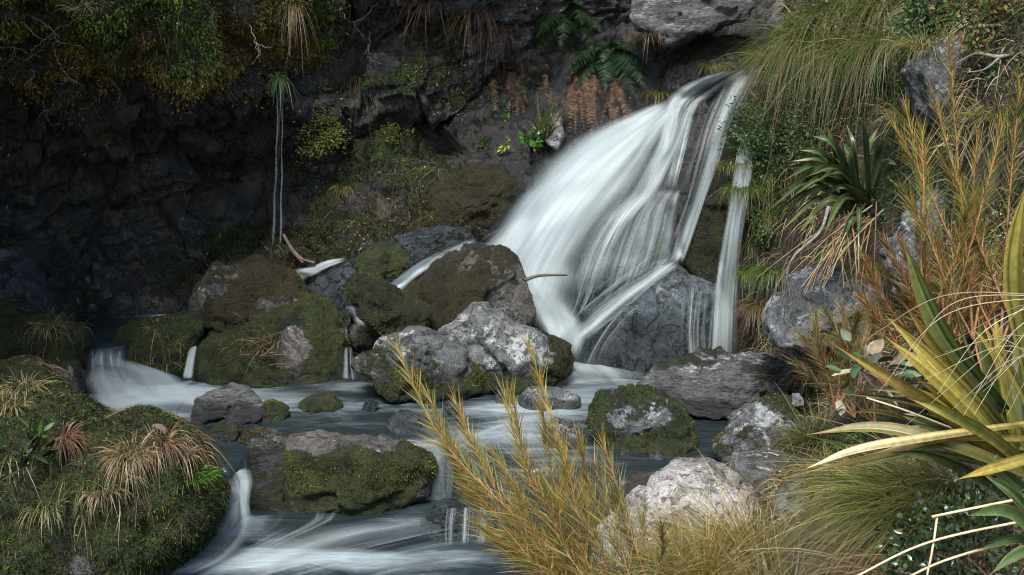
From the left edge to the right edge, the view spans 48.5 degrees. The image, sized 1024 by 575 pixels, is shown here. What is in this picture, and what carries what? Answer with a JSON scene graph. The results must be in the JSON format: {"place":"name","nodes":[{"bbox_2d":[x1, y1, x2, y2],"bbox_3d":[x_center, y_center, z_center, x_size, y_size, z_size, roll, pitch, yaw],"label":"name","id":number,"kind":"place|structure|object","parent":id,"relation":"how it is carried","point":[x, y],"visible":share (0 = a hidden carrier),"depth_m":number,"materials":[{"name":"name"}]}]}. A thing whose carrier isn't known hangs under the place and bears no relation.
{"place":"outdoors","nodes":[
{"label":"outdoors","id":0,"kind":"place"},
{"bbox_2d":[0,307,239,571],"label":"grass","id":1,"kind":"structure","parent":0,"point":[62,377],"depth_m":6.28,"materials":[{"name":"plant"}]},
{"bbox_2d":[68,312,207,393],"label":"water","id":2,"kind":"structure","parent":0,"point":[105,344],"depth_m":8.71,"materials":[{"name":"liquid"}]},
{"bbox_2d":[189,290,352,388],"bbox_3d":[-1.940,0.447,9.225,1.313,0.820,1.047,0,12,0],"label":"boulder","id":3,"kind":"object","parent":2,"relation":"in","point":[313,327],"visible":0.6,"depth_m":8.91,"materials":[{"name":"plant"}]},
{"bbox_2d":[217,311,305,373],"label":"dead twigs","id":4,"kind":"object","parent":3,"relation":"on","point":[264,348],"visible":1,"depth_m":8.75,"materials":[{"name":"brown plant"}]},
{"bbox_2d":[187,254,312,331],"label":"boulder","id":5,"kind":"object","parent":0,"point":[243,289],"visible":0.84,"depth_m":9.06,"materials":[{"name":"brown stone"}]},
{"bbox_2d":[0,0,637,327],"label":"moss","id":6,"kind":"object","parent":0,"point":[270,162],"visible":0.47,"depth_m":10.01,"materials":[{"name":"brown plant"}]},
{"bbox_2d":[171,500,529,574],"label":"water","id":7,"kind":"structure","parent":0,"point":[289,542],"depth_m":6.91,"materials":[{"name":"liquid"}]},
{"bbox_2d":[0,0,778,369],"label":"cliff","id":8,"kind":"structure","parent":0,"point":[250,196],"depth_m":10.10,"materials":[{"name":"stone"}]},
{"bbox_2d":[0,0,349,140],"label":"foliage","id":9,"kind":"object","parent":8,"relation":"on","point":[203,71],"visible":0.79,"depth_m":8.55,"materials":[{"name":"green plant"}]},
{"bbox_2d":[264,71,298,107],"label":"rosette plant","id":10,"kind":"object","parent":8,"relation":"attached to","point":[275,78],"visible":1,"depth_m":9.60,"materials":[{"name":"green plant"}]},
{"bbox_2d":[252,0,319,66],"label":"grass tuft","id":11,"kind":"object","parent":8,"relation":"on","point":[291,5],"visible":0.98,"depth_m":9.13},
{"bbox_2d":[293,75,356,163],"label":"shrub","id":12,"kind":"object","parent":8,"relation":"on","point":[317,144],"visible":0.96,"depth_m":9.97,"materials":[{"name":"green plant"}]},
{"bbox_2d":[308,225,474,317],"bbox_3d":[-1.042,-0.125,9.559,1.473,0.787,0.651,0,12,0],"label":"boulder","id":13,"kind":"object","parent":8,"relation":"on","point":[392,259],"visible":0.48,"depth_m":9.35,"materials":[{"name":"stone"}]},
{"bbox_2d":[38,0,771,322],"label":"undergrowth","id":14,"kind":"object","parent":8,"relation":"on","point":[317,253],"visible":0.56,"depth_m":10.09,"materials":[{"name":"green plant"}]},
{"bbox_2d":[400,242,536,331],"bbox_3d":[-0.381,0.040,9.384,1.136,0.825,0.826,-4,13,-17],"label":"boulder","id":15,"kind":"object","parent":8,"relation":"on","point":[448,287],"visible":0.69,"depth_m":9.20,"materials":[{"name":"brown stone"}]},
{"bbox_2d":[392,245,460,288],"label":"cascade","id":16,"kind":"object","parent":15,"relation":"on","point":[406,277],"visible":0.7,"depth_m":9.27,"materials":[{"name":"grey liquid"}]},
{"bbox_2d":[422,0,526,82],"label":"hanging roots","id":17,"kind":"object","parent":8,"relation":"hanging from","point":[482,11],"visible":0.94,"depth_m":9.80,"materials":[{"name":"brown plant"}]},
{"bbox_2d":[426,161,526,228],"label":"boulder","id":18,"kind":"object","parent":8,"relation":"on","point":[483,194],"visible":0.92,"depth_m":9.62,"materials":[{"name":"brown stone"}]},
{"bbox_2d":[451,60,549,140],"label":"fern","id":19,"kind":"object","parent":8,"relation":"on","point":[511,74],"visible":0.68,"depth_m":10.36,"materials":[{"name":"green plant"}]},
{"bbox_2d":[527,91,569,137],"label":"sword plant","id":20,"kind":"object","parent":8,"relation":"on","point":[542,124],"visible":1,"depth_m":9.84,"materials":[{"name":"green plant"}]},
{"bbox_2d":[544,114,564,150],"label":"rock","id":21,"kind":"object","parent":8,"relation":"on","point":[554,140],"visible":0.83,"depth_m":9.88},
{"bbox_2d":[529,0,603,66],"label":"fern","id":22,"kind":"object","parent":8,"relation":"on","point":[553,18],"visible":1,"depth_m":10.28,"materials":[{"name":"green plant"}]},
{"bbox_2d":[538,72,629,154],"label":"fern","id":23,"kind":"object","parent":8,"relation":"attached to","point":[583,89],"visible":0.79,"depth_m":10.17,"materials":[{"name":"brown plant"}]},
{"bbox_2d":[569,39,650,114],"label":"fern","id":24,"kind":"object","parent":8,"relation":"on","point":[609,59],"visible":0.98,"depth_m":10.21,"materials":[{"name":"green plant"}]},
{"bbox_2d":[568,196,672,320],"bbox_3d":[0.945,-0.244,9.667,0.710,1.052,0.872,11,16,43],"label":"boulder","id":25,"kind":"object","parent":8,"relation":"on","point":[641,235],"visible":0.84,"depth_m":9.47,"materials":[{"name":"liquid"}]},
{"bbox_2d":[629,0,755,48],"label":"boulder","id":26,"kind":"object","parent":8,"relation":"on","point":[677,22],"visible":0.98,"depth_m":9.70,"materials":[{"name":"stone"}]},
{"bbox_2d":[661,33,773,92],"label":"boulder","id":27,"kind":"object","parent":8,"relation":"on","point":[679,77],"visible":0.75,"depth_m":10.06,"materials":[{"name":"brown stone"}]},
{"bbox_2d":[679,129,762,286],"bbox_3d":[1.767,-0.654,9.663,0.728,1.380,0.682,0,12,0],"label":"boulder","id":28,"kind":"object","parent":8,"relation":"on","point":[707,250],"visible":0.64,"depth_m":9.43,"materials":[{"name":"green stone"}]},
{"bbox_2d":[85,368,727,532],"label":"water","id":29,"kind":"structure","parent":0,"point":[354,390],"depth_m":7.91,"materials":[{"name":"liquid"}]},
{"bbox_2d":[0,352,85,392],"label":"boulder","id":30,"kind":"object","parent":29,"relation":"in","point":[73,366],"visible":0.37,"depth_m":7.89,"materials":[{"name":"grey stone"}]},
{"bbox_2d":[0,311,92,368],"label":"boulder","id":31,"kind":"object","parent":30,"relation":"on","point":[80,348],"visible":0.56,"depth_m":8.22,"materials":[{"name":"plant"}]},
{"bbox_2d":[0,242,57,325],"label":"boulder","id":32,"kind":"object","parent":31,"relation":"on","point":[25,288],"visible":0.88,"depth_m":8.69,"materials":[{"name":"grey stone"}]},
{"bbox_2d":[92,354,194,406],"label":"cascade","id":33,"kind":"object","parent":29,"relation":"on","point":[165,386],"visible":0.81,"depth_m":8.27,"materials":[{"name":"grey liquid"}]},
{"bbox_2d":[113,310,204,384],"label":"boulder","id":34,"kind":"object","parent":29,"relation":"on","point":[186,328],"visible":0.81,"depth_m":8.84,"materials":[{"name":"plant"}]},
{"bbox_2d":[207,419,238,442],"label":"rock","id":35,"kind":"object","parent":29,"relation":"in","point":[224,431],"visible":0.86,"depth_m":7.62,"materials":[{"name":"stone"}]},
{"bbox_2d":[190,382,265,424],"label":"boulder","id":36,"kind":"object","parent":29,"relation":"in","point":[241,404],"visible":0.79,"depth_m":7.97,"materials":[{"name":"stone"}]},
{"bbox_2d":[236,425,287,511],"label":"boulder","id":37,"kind":"object","parent":29,"relation":"in","point":[267,447],"visible":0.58,"depth_m":7.52,"materials":[{"name":"stone"}]},
{"bbox_2d":[260,399,289,422],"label":"rock","id":38,"kind":"object","parent":29,"relation":"in","point":[276,410],"visible":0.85,"depth_m":8.07,"materials":[{"name":"green stone"}]},
{"bbox_2d":[298,392,342,413],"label":"rock","id":39,"kind":"object","parent":29,"relation":"in","point":[320,402],"visible":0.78,"depth_m":8.24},
{"bbox_2d":[281,429,438,515],"bbox_3d":[-1.044,1.300,7.638,1.112,0.655,0.633,0,12,0],"label":"boulder","id":40,"kind":"object","parent":29,"relation":"in","point":[344,473],"visible":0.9,"depth_m":7.45,"materials":[{"name":"plant"}]},
{"bbox_2d":[386,409,427,434],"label":"rock","id":41,"kind":"object","parent":29,"relation":"in","point":[399,421],"visible":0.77,"depth_m":7.79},
{"bbox_2d":[351,325,485,402],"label":"boulder","id":42,"kind":"object","parent":29,"relation":"on","point":[443,364],"visible":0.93,"depth_m":8.43,"materials":[{"name":"grey stone"}]},
{"bbox_2d":[344,265,433,334],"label":"boulder","id":43,"kind":"object","parent":42,"relation":"on","point":[379,303],"visible":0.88,"depth_m":8.66,"materials":[{"name":"plant"}]},
{"bbox_2d":[438,301,574,394],"bbox_3d":[-0.043,0.474,8.823,1.076,0.706,0.600,0,12,0],"label":"boulder","id":44,"kind":"object","parent":29,"relation":"in","point":[485,334],"visible":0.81,"depth_m":8.67,"materials":[{"name":"grey stone"}]},
{"bbox_2d":[518,385,580,410],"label":"rock","id":45,"kind":"object","parent":29,"relation":"in","point":[567,400],"visible":0.74,"depth_m":8.26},
{"bbox_2d":[542,417,584,449],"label":"rock","id":46,"kind":"object","parent":29,"relation":"in","point":[571,440],"visible":0.35,"depth_m":7.50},
{"bbox_2d":[500,71,753,373],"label":"waterfall","id":47,"kind":"structure","parent":29,"relation":"on","point":[561,197],"depth_m":9.76,"materials":[{"name":"grey liquid"}]},
{"bbox_2d":[585,383,698,456],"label":"boulder","id":48,"kind":"object","parent":29,"relation":"in","point":[644,418],"visible":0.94,"depth_m":7.45,"materials":[{"name":"green stone"}]},
{"bbox_2d":[571,263,733,379],"bbox_3d":[1.109,0.297,9.316,1.305,0.944,0.901,-5,13,-22],"label":"boulder","id":49,"kind":"object","parent":29,"relation":"in","point":[645,331],"visible":0.68,"depth_m":9.05,"materials":[{"name":"stone"}]},
{"bbox_2d":[506,0,1023,574],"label":"ground","id":50,"kind":"structure","parent":0,"point":[640,478],"depth_m":6.97,"materials":[{"name":"plant"}]},
{"bbox_2d":[0,376,232,574],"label":"mossy bank","id":51,"kind":"structure","parent":50,"relation":"on","point":[149,547],"depth_m":6.20,"materials":[{"name":"green plant"}]},
{"bbox_2d":[0,356,63,383],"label":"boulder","id":52,"kind":"structure","parent":51,"relation":"on","point":[16,366],"depth_m":7.24,"materials":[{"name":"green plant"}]},
{"bbox_2d":[0,364,63,410],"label":"grass tuft","id":53,"kind":"object","parent":51,"relation":"on","point":[5,386],"visible":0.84,"depth_m":6.62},
{"bbox_2d":[0,413,64,480],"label":"leafy plant","id":54,"kind":"object","parent":51,"relation":"on","point":[39,454],"visible":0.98,"depth_m":6.04,"materials":[{"name":"green plant"}]},
{"bbox_2d":[31,407,99,474],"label":"grass tuft","id":55,"kind":"object","parent":51,"relation":"on","point":[66,437],"visible":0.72,"depth_m":6.25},
{"bbox_2d":[86,431,169,501],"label":"grass tuft","id":56,"kind":"object","parent":51,"relation":"on","point":[119,457],"visible":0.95,"depth_m":6.19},
{"bbox_2d":[121,422,204,487],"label":"grass tuft","id":57,"kind":"object","parent":51,"relation":"on","point":[172,443],"visible":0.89,"depth_m":6.33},
{"bbox_2d":[420,496,498,542],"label":"rock","id":58,"kind":"object","parent":50,"relation":"on","point":[439,520],"visible":0.49,"depth_m":7.10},
{"bbox_2d":[376,323,638,574],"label":"needle shrub","id":59,"kind":"object","parent":50,"relation":"on","point":[535,563],"visible":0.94,"depth_m":4.69,"materials":[{"name":"yellow plant"}]},
{"bbox_2d":[532,422,708,574],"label":"needle shrub","id":60,"kind":"object","parent":50,"relation":"on","point":[594,538],"visible":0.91,"depth_m":4.61,"materials":[{"name":"yellow plant"}]},
{"bbox_2d":[555,457,784,574],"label":"grass tuft","id":61,"kind":"object","parent":50,"relation":"on","point":[703,558],"visible":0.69,"depth_m":4.61,"materials":[{"name":"plant"}]},
{"bbox_2d":[586,457,759,574],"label":"boulder","id":62,"kind":"object","parent":50,"relation":"on","point":[683,470],"visible":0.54,"depth_m":5.69,"materials":[{"name":"stone"}]},
{"bbox_2d":[636,346,794,419],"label":"boulder","id":63,"kind":"object","parent":50,"relation":"on","point":[716,383],"visible":0.84,"depth_m":8.09,"materials":[{"name":"stone"}]},
{"bbox_2d":[597,443,833,574],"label":"grass tuft","id":64,"kind":"object","parent":50,"relation":"on","point":[737,530],"visible":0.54,"depth_m":4.83,"materials":[{"name":"plant"}]},
{"bbox_2d":[712,177,776,225],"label":"sedge","id":65,"kind":"object","parent":50,"relation":"on","point":[748,188],"visible":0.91,"depth_m":9.25,"materials":[{"name":"green plant"}]},
{"bbox_2d":[731,294,766,347],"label":"sedge","id":66,"kind":"object","parent":50,"relation":"on","point":[752,309],"visible":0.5,"depth_m":9.19,"materials":[{"name":"green plant"}]},
{"bbox_2d":[712,85,803,176],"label":"shrub","id":67,"kind":"object","parent":50,"relation":"on","point":[768,118],"visible":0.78,"depth_m":9.29,"materials":[{"name":"green plant"}]},
{"bbox_2d":[728,449,789,486],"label":"boulder","id":68,"kind":"object","parent":50,"relation":"on","point":[737,460],"visible":0.5,"depth_m":6.42,"materials":[{"name":"stone"}]},
{"bbox_2d":[711,29,806,130],"bbox_3d":[2.136,-1.669,9.412,1.149,1.032,1.070,0,12,0],"label":"grass tuft","id":69,"kind":"object","parent":50,"relation":"on","point":[757,56],"visible":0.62,"depth_m":9.41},
{"bbox_2d":[711,392,811,461],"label":"boulder","id":70,"kind":"object","parent":50,"relation":"on","point":[745,419],"visible":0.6,"depth_m":7.08,"materials":[{"name":"grey stone"}]},
{"bbox_2d":[745,205,779,250],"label":"shrub","id":71,"kind":"object","parent":50,"relation":"on","point":[764,234],"visible":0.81,"depth_m":9.27,"materials":[{"name":"green plant"}]},
{"bbox_2d":[736,129,795,214],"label":"shrub","id":72,"kind":"object","parent":50,"relation":"on","point":[774,159],"visible":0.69,"depth_m":9.28,"materials":[{"name":"green plant"}]},
{"bbox_2d":[740,257,798,308],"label":"sedge","id":73,"kind":"object","parent":50,"relation":"on","point":[762,268],"visible":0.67,"depth_m":9.12,"materials":[{"name":"green plant"}]},
{"bbox_2d":[765,2,784,31],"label":"rock","id":74,"kind":"object","parent":50,"relation":"on","point":[775,7],"visible":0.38,"depth_m":9.65,"materials":[{"name":"stone"}]},
{"bbox_2d":[704,3,868,165],"bbox_3d":[2.278,-1.582,9.014,1.608,1.398,1.653,0,12,0],"label":"grass tuft","id":75,"kind":"object","parent":50,"relation":"on","point":[786,35],"visible":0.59,"depth_m":8.87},
{"bbox_2d":[704,495,874,574],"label":"grass tuft","id":76,"kind":"object","parent":50,"relation":"on","point":[773,570],"visible":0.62,"depth_m":4.47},
{"bbox_2d":[747,384,856,454],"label":"grass tuft","id":77,"kind":"object","parent":50,"relation":"on","point":[798,437],"visible":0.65,"depth_m":6.80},
{"bbox_2d":[771,471,842,514],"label":"rock","id":78,"kind":"object","parent":50,"relation":"on","point":[784,496],"visible":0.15,"depth_m":5.59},
{"bbox_2d":[770,83,852,175],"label":"shrub","id":79,"kind":"object","parent":50,"relation":"on","point":[805,142],"visible":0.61,"depth_m":8.76,"materials":[{"name":"green plant"}]},
{"bbox_2d":[769,436,865,519],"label":"grass tuft","id":80,"kind":"object","parent":50,"relation":"on","point":[806,476],"visible":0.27,"depth_m":5.62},
{"bbox_2d":[788,0,848,51],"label":"shrub","id":81,"kind":"object","parent":50,"relation":"on","point":[818,8],"visible":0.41,"depth_m":8.81,"materials":[{"name":"green plant"}]},
{"bbox_2d":[750,14,891,188],"bbox_3d":[2.485,-1.374,8.364,1.630,1.494,1.433,0,12,0],"label":"grass tuft","id":82,"kind":"object","parent":50,"relation":"on","point":[825,51],"visible":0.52,"depth_m":8.36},
{"bbox_2d":[758,0,883,100],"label":"grass tuft","id":83,"kind":"object","parent":50,"relation":"on","point":[810,13],"visible":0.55,"depth_m":8.77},
{"bbox_2d":[761,257,884,350],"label":"boulder","id":84,"kind":"object","parent":50,"relation":"on","point":[781,313],"visible":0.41,"depth_m":7.44,"materials":[{"name":"grey stone"}]},
{"bbox_2d":[811,250,887,301],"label":"grass tuft","id":85,"kind":"object","parent":84,"relation":"on","point":[847,269],"visible":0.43,"depth_m":7.42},
{"bbox_2d":[767,122,895,250],"bbox_3d":[1.967,-0.643,7.092,0.826,0.849,0.692,0,12,0],"label":"flax plant","id":86,"kind":"object","parent":50,"relation":"on","point":[825,167],"visible":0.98,"depth_m":7.11,"materials":[{"name":"green plant"}]},
{"bbox_2d":[770,206,829,303],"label":"dead branch","id":87,"kind":"object","parent":86,"relation":"hanging from","point":[809,241],"visible":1,"depth_m":7.05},
{"bbox_2d":[758,201,883,294],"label":"dead grass","id":88,"kind":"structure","parent":86,"relation":"hanging from","point":[852,230],"depth_m":7.10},
{"bbox_2d":[780,295,899,421],"bbox_3d":[1.773,0.360,6.146,0.846,0.792,0.513,-5,13,-23],"label":"needle shrub","id":89,"kind":"object","parent":50,"relation":"on","point":[821,358],"visible":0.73,"depth_m":6.08,"materials":[{"name":"brown plant"}]},
{"bbox_2d":[782,7,905,155],"bbox_3d":[2.522,-1.365,7.957,1.249,1.322,1.408,-10,16,-40],"label":"grass tuft","id":90,"kind":"object","parent":50,"relation":"on","point":[870,45],"visible":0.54,"depth_m":7.93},
{"bbox_2d":[699,391,993,574],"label":"grass tuft","id":91,"kind":"object","parent":50,"relation":"on","point":[871,499],"visible":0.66,"depth_m":4.03,"materials":[{"name":"plant"}]},
{"bbox_2d":[797,0,900,85],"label":"grass tuft","id":92,"kind":"object","parent":50,"relation":"on","point":[868,6],"visible":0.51,"depth_m":8.24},
{"bbox_2d":[809,0,894,81],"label":"shrub","id":93,"kind":"object","parent":50,"relation":"on","point":[852,25],"visible":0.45,"depth_m":8.34,"materials":[{"name":"green plant"}]},
{"bbox_2d":[724,473,1023,574],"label":"grass tuft","id":94,"kind":"object","parent":50,"relation":"on","point":[876,556],"visible":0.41,"depth_m":3.86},
{"bbox_2d":[826,329,926,415],"bbox_3d":[1.515,0.335,4.733,0.484,0.334,0.399,0,12,0],"label":"shrub","id":95,"kind":"object","parent":50,"relation":"on","point":[874,348],"visible":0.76,"depth_m":4.69,"materials":[{"name":"green plant"}]},
{"bbox_2d":[744,0,1023,518],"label":"undergrowth","id":96,"kind":"object","parent":50,"relation":"on","point":[859,114],"visible":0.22,"depth_m":7.16,"materials":[{"name":"green plant"}]},
{"bbox_2d":[865,94,926,144],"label":"grass tuft","id":97,"kind":"object","parent":50,"relation":"on","point":[892,112],"visible":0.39,"depth_m":7.36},
{"bbox_2d":[800,190,1023,511],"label":"flax plant","id":98,"kind":"object","parent":50,"relation":"on","point":[985,433],"visible":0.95,"depth_m":3.57,"materials":[{"name":"yellow plant"}]},
{"bbox_2d":[868,292,1023,422],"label":"dead grass","id":99,"kind":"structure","parent":98,"relation":"attached to","point":[1022,294],"depth_m":3.05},
{"bbox_2d":[864,24,961,74],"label":"grass tuft","id":100,"kind":"object","parent":50,"relation":"on","point":[910,44],"visible":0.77,"depth_m":6.85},
{"bbox_2d":[879,188,947,303],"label":"boulder","id":101,"kind":"object","parent":50,"relation":"on","point":[901,228],"visible":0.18,"depth_m":6.51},
{"bbox_2d":[877,0,957,58],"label":"shrub","id":102,"kind":"object","parent":50,"relation":"on","point":[921,4],"visible":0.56,"depth_m":7.19,"materials":[{"name":"green plant"}]},
{"bbox_2d":[849,213,1003,370],"bbox_3d":[2.030,0.005,5.213,1.036,0.747,0.521,-6,13,-25],"label":"needle shrub","id":103,"kind":"object","parent":50,"relation":"on","point":[875,284],"visible":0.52,"depth_m":5.14,"materials":[{"name":"orange plant"}]},
{"bbox_2d":[899,36,967,127],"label":"boulder","id":104,"kind":"object","parent":50,"relation":"on","point":[912,76],"visible":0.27,"depth_m":6.75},
{"bbox_2d":[858,522,1016,574],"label":"straw stem","id":105,"kind":"object","parent":50,"relation":"on","point":[942,538],"visible":0.94,"depth_m":3.22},
{"bbox_2d":[874,454,1023,574],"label":"shrub","id":106,"kind":"object","parent":50,"relation":"on","point":[956,545],"visible":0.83,"depth_m":3.51,"materials":[{"name":"green plant"}]},
{"bbox_2d":[882,18,1023,341],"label":"needle shrub","id":107,"kind":"object","parent":50,"relation":"on","point":[970,217],"visible":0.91,"depth_m":4.93,"materials":[{"name":"orange plant"}]},
{"bbox_2d":[894,181,1023,329],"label":"shrub","id":108,"kind":"object","parent":50,"relation":"on","point":[991,214],"visible":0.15,"depth_m":5.33,"materials":[{"name":"brown plant"}]},
{"bbox_2d":[926,499,1012,574],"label":"straw stem","id":109,"kind":"object","parent":50,"relation":"on","point":[954,512],"visible":0.95,"depth_m":3.26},
{"bbox_2d":[923,0,1023,70],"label":"shrub","id":110,"kind":"object","parent":50,"relation":"on","point":[992,5],"visible":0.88,"depth_m":6.13,"materials":[{"name":"green plant"}]},
{"bbox_2d":[930,82,1022,164],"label":"grass tuft","id":111,"kind":"object","parent":50,"relation":"on","point":[977,116],"visible":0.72,"depth_m":6.00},
{"bbox_2d":[967,474,1023,574],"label":"flax plant","id":112,"kind":"object","parent":50,"relation":"on","point":[1015,514],"visible":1,"depth_m":3.02,"materials":[{"name":"green plant"}]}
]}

